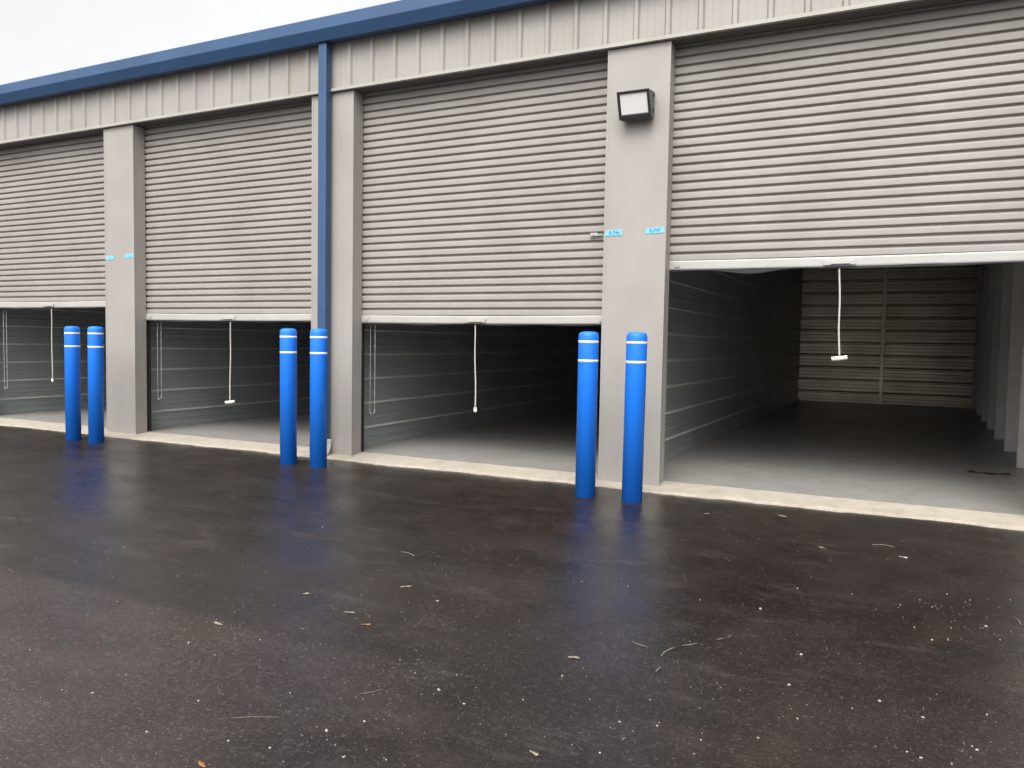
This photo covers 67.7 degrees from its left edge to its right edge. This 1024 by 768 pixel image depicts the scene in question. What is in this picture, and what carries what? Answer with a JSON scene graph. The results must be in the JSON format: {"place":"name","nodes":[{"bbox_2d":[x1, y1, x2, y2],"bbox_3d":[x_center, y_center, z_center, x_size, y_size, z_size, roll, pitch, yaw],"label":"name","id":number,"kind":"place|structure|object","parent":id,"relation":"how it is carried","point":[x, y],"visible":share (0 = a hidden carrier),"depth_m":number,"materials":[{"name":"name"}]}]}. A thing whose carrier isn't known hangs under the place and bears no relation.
{"place":"outdoors","nodes":[
{"label":"outdoors","id":0,"kind":"place"},
{"bbox_2d":[0,0,398,84],"label":"sky","id":1,"kind":"structure","parent":0,"point":[38,38],"materials":[{"name":"white"}]},
{"bbox_2d":[0,426,1023,767],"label":"asphalt lot","id":2,"kind":"structure","parent":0,"point":[602,582],"depth_m":3.78,"materials":[{"name":"black asphalt"}]},
{"bbox_2d":[64,326,81,440],"bbox_3d":[-5.763,-0.008,10.016,0.184,1.502,0.184,3,3,26],"label":"bollard","id":3,"kind":"object","parent":2,"relation":"on","point":[72,362],"visible":1,"depth_m":9.95,"materials":[{"name":"blue plastic"}]},
{"bbox_2d":[87,326,103,443],"bbox_3d":[-5.355,0.010,9.823,0.184,1.502,0.184,-1,4,-37],"label":"bollard","id":4,"kind":"object","parent":2,"relation":"on","point":[95,339],"visible":1,"depth_m":9.76,"materials":[{"name":"blue plastic"}]},
{"bbox_2d":[198,761,205,766],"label":"leaf","id":5,"kind":"object","parent":2,"relation":"on","point":[202,764],"visible":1,"depth_m":2.48,"materials":[{"name":"orange plant"}]},
{"bbox_2d":[280,328,296,464],"bbox_3d":[-2.472,0.137,8.439,0.184,1.502,0.184,0,3,-10],"label":"bollard","id":6,"kind":"object","parent":2,"relation":"on","point":[288,396],"visible":1,"depth_m":8.37,"materials":[{"name":"blue plastic"}]},
{"bbox_2d":[310,329,326,467],"bbox_3d":[-2.094,0.153,8.260,0.184,1.502,0.184,2,3,17],"label":"bollard","id":7,"kind":"object","parent":2,"relation":"on","point":[318,398],"visible":1,"depth_m":8.19,"materials":[{"name":"blue plastic"}]},
{"bbox_2d":[0,0,1023,485],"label":"storage building","id":8,"kind":"structure","parent":2,"relation":"on","point":[430,192],"depth_m":8.79,"materials":[{"name":"beige paint"}]},
{"bbox_2d":[3,309,7,388],"bbox_3d":[-8.088,-1.616,12.159,0.075,3.408,0.023,3,3,26],"label":"hoist chain","id":9,"kind":"object","parent":8,"relation":"hanging from","point":[4,350],"visible":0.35,"depth_m":12.22,"materials":[{"name":"metal"}]},
{"bbox_2d":[51,309,53,381],"bbox_3d":[-6.929,-0.584,11.500,0.039,1.105,0.134,-1,4,-32],"label":"pull rope","id":10,"kind":"object","parent":8,"relation":"hanging from","point":[52,379],"visible":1,"depth_m":11.49,"materials":[{"name":"white fabric"}]},
{"bbox_2d":[0,133,105,309],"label":"roller door","id":11,"kind":"structure","parent":8,"relation":"in","point":[52,221],"depth_m":11.37,"materials":[{"name":"metal"}]},
{"bbox_2d":[106,256,113,259],"bbox_3d":[-5.562,-1.746,10.563,0.165,0.052,0.006,3,3,26],"label":"tape label","id":12,"kind":"object","parent":8,"relation":"attached to","point":[109,257],"visible":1,"depth_m":10.56,"materials":[{"name":"blue paper"}]},
{"bbox_2d":[125,254,132,257],"bbox_3d":[-5.212,-1.744,10.394,0.165,0.052,0.006,1,3,26],"label":"tape label","id":13,"kind":"object","parent":8,"relation":"attached to","point":[128,255],"visible":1,"depth_m":10.40,"materials":[{"name":"blue paper"}]},
{"bbox_2d":[157,321,161,399],"bbox_3d":[-4.925,-1.477,10.645,0.075,3.408,0.023,3,3,26],"label":"hoist chain","id":14,"kind":"object","parent":8,"relation":"hanging from","point":[157,360],"visible":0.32,"depth_m":10.70,"materials":[{"name":"metal"}]},
{"bbox_2d":[144,101,311,322],"bbox_3d":[-3.657,-2.244,9.841,3.129,2.899,0.084,3,3,26],"label":"roller door","id":15,"kind":"structure","parent":8,"relation":"in","point":[228,196],"depth_m":9.84,"materials":[{"name":"metal"}]},
{"bbox_2d":[225,322,234,403],"bbox_3d":[-3.677,-0.274,9.950,0.134,1.074,0.038,2,3,12],"label":"pull rope","id":16,"kind":"object","parent":8,"relation":"hanging from","point":[230,401],"visible":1,"depth_m":9.96,"materials":[{"name":"white fabric"}]},
{"bbox_2d":[369,325,375,413],"bbox_3d":[-1.649,-1.333,9.076,0.075,3.408,0.023,3,3,26],"label":"hoist chain","id":17,"kind":"object","parent":8,"relation":"hanging from","point":[370,369],"visible":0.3,"depth_m":9.13,"materials":[{"name":"metal"}]},
{"bbox_2d":[474,325,476,411],"bbox_3d":[-0.396,-0.170,8.377,0.042,0.955,0.134,1,3,-3],"label":"pull rope","id":18,"kind":"object","parent":8,"relation":"hanging from","point":[475,408],"visible":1,"depth_m":8.37,"materials":[{"name":"white fabric"}]},
{"bbox_2d":[362,56,607,325],"bbox_3d":[-0.374,-2.079,8.267,3.105,2.901,0.089,3,3,26],"label":"roller door","id":19,"kind":"structure","parent":8,"relation":"in","point":[484,194],"depth_m":8.23,"materials":[{"name":"metal"}]},
{"bbox_2d":[606,230,621,235],"bbox_3d":[0.992,-1.470,7.424,0.165,0.054,0.006,3,3,26],"label":"tape label","id":20,"kind":"object","parent":8,"relation":"attached to","point":[613,232],"visible":1,"depth_m":7.42,"materials":[{"name":"blue paper"}]},
{"bbox_2d":[617,88,654,121],"bbox_3d":[1.165,-2.623,7.162,0.318,0.270,0.226,3,3,26],"label":"wall lamp","id":21,"kind":"object","parent":8,"relation":"attached to","point":[638,104],"visible":1,"depth_m":7.12,"materials":[{"name":"grey metal"}]},
{"bbox_2d":[646,227,663,233],"bbox_3d":[1.357,-1.458,7.249,0.175,0.054,0.006,1,3,26],"label":"tape label","id":22,"kind":"object","parent":8,"relation":"attached to","point":[655,230],"visible":1,"depth_m":7.25,"materials":[{"name":"blue paper"}]},
{"bbox_2d":[831,269,847,360],"bbox_3d":[2.916,-0.614,6.764,0.134,0.826,0.038,2,3,21],"label":"pull rope","id":23,"kind":"object","parent":8,"relation":"hanging from","point":[838,357],"visible":1,"depth_m":6.77,"materials":[{"name":"white fabric"}]},
{"bbox_2d":[670,0,1023,273],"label":"roller door","id":24,"kind":"structure","parent":8,"relation":"in","point":[890,136],"depth_m":6.66,"materials":[{"name":"metal"}]},
{"bbox_2d":[3,455,1022,764],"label":"grit","id":25,"kind":"object","parent":2,"relation":"on","point":[489,609],"visible":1,"depth_m":3.62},
{"bbox_2d":[575,331,598,497],"bbox_3d":[0.680,0.275,6.931,0.184,1.502,0.184,4,4,43],"label":"bollard","id":26,"kind":"object","parent":2,"relation":"on","point":[587,385],"visible":1,"depth_m":6.86,"materials":[{"name":"blue plastic"}]},
{"bbox_2d":[622,332,646,502],"bbox_3d":[1.081,0.293,6.738,0.184,1.502,0.184,0,4,-20],"label":"bollard","id":27,"kind":"object","parent":2,"relation":"on","point":[634,414],"visible":1,"depth_m":6.67,"materials":[{"name":"blue plastic"}]},
{"bbox_2d":[661,643,696,655],"bbox_3d":[0.755,1.210,3.492,0.249,0.012,0.032,-1,4,-37],"label":"twig","id":28,"kind":"object","parent":2,"relation":"on","point":[678,646],"visible":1,"depth_m":3.52,"materials":[{"name":"wood"}]},
{"bbox_2d":[0,400,1023,514],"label":"concrete floor","id":29,"kind":"structure","parent":0,"point":[931,456],"depth_m":9.79,"materials":[{"name":"grey concrete"}]},
{"bbox_2d":[0,418,1023,530],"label":"concrete apron","id":30,"kind":"object","parent":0,"point":[972,517],"visible":0.6,"depth_m":7.36,"materials":[{"name":"beige concrete"}]},
{"bbox_2d":[967,470,1009,474],"bbox_3d":[5.184,0.967,8.298,0.400,0.016,0.148,3,3,26],"label":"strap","id":31,"kind":"object","parent":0,"point":[989,473],"visible":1,"depth_m":8.27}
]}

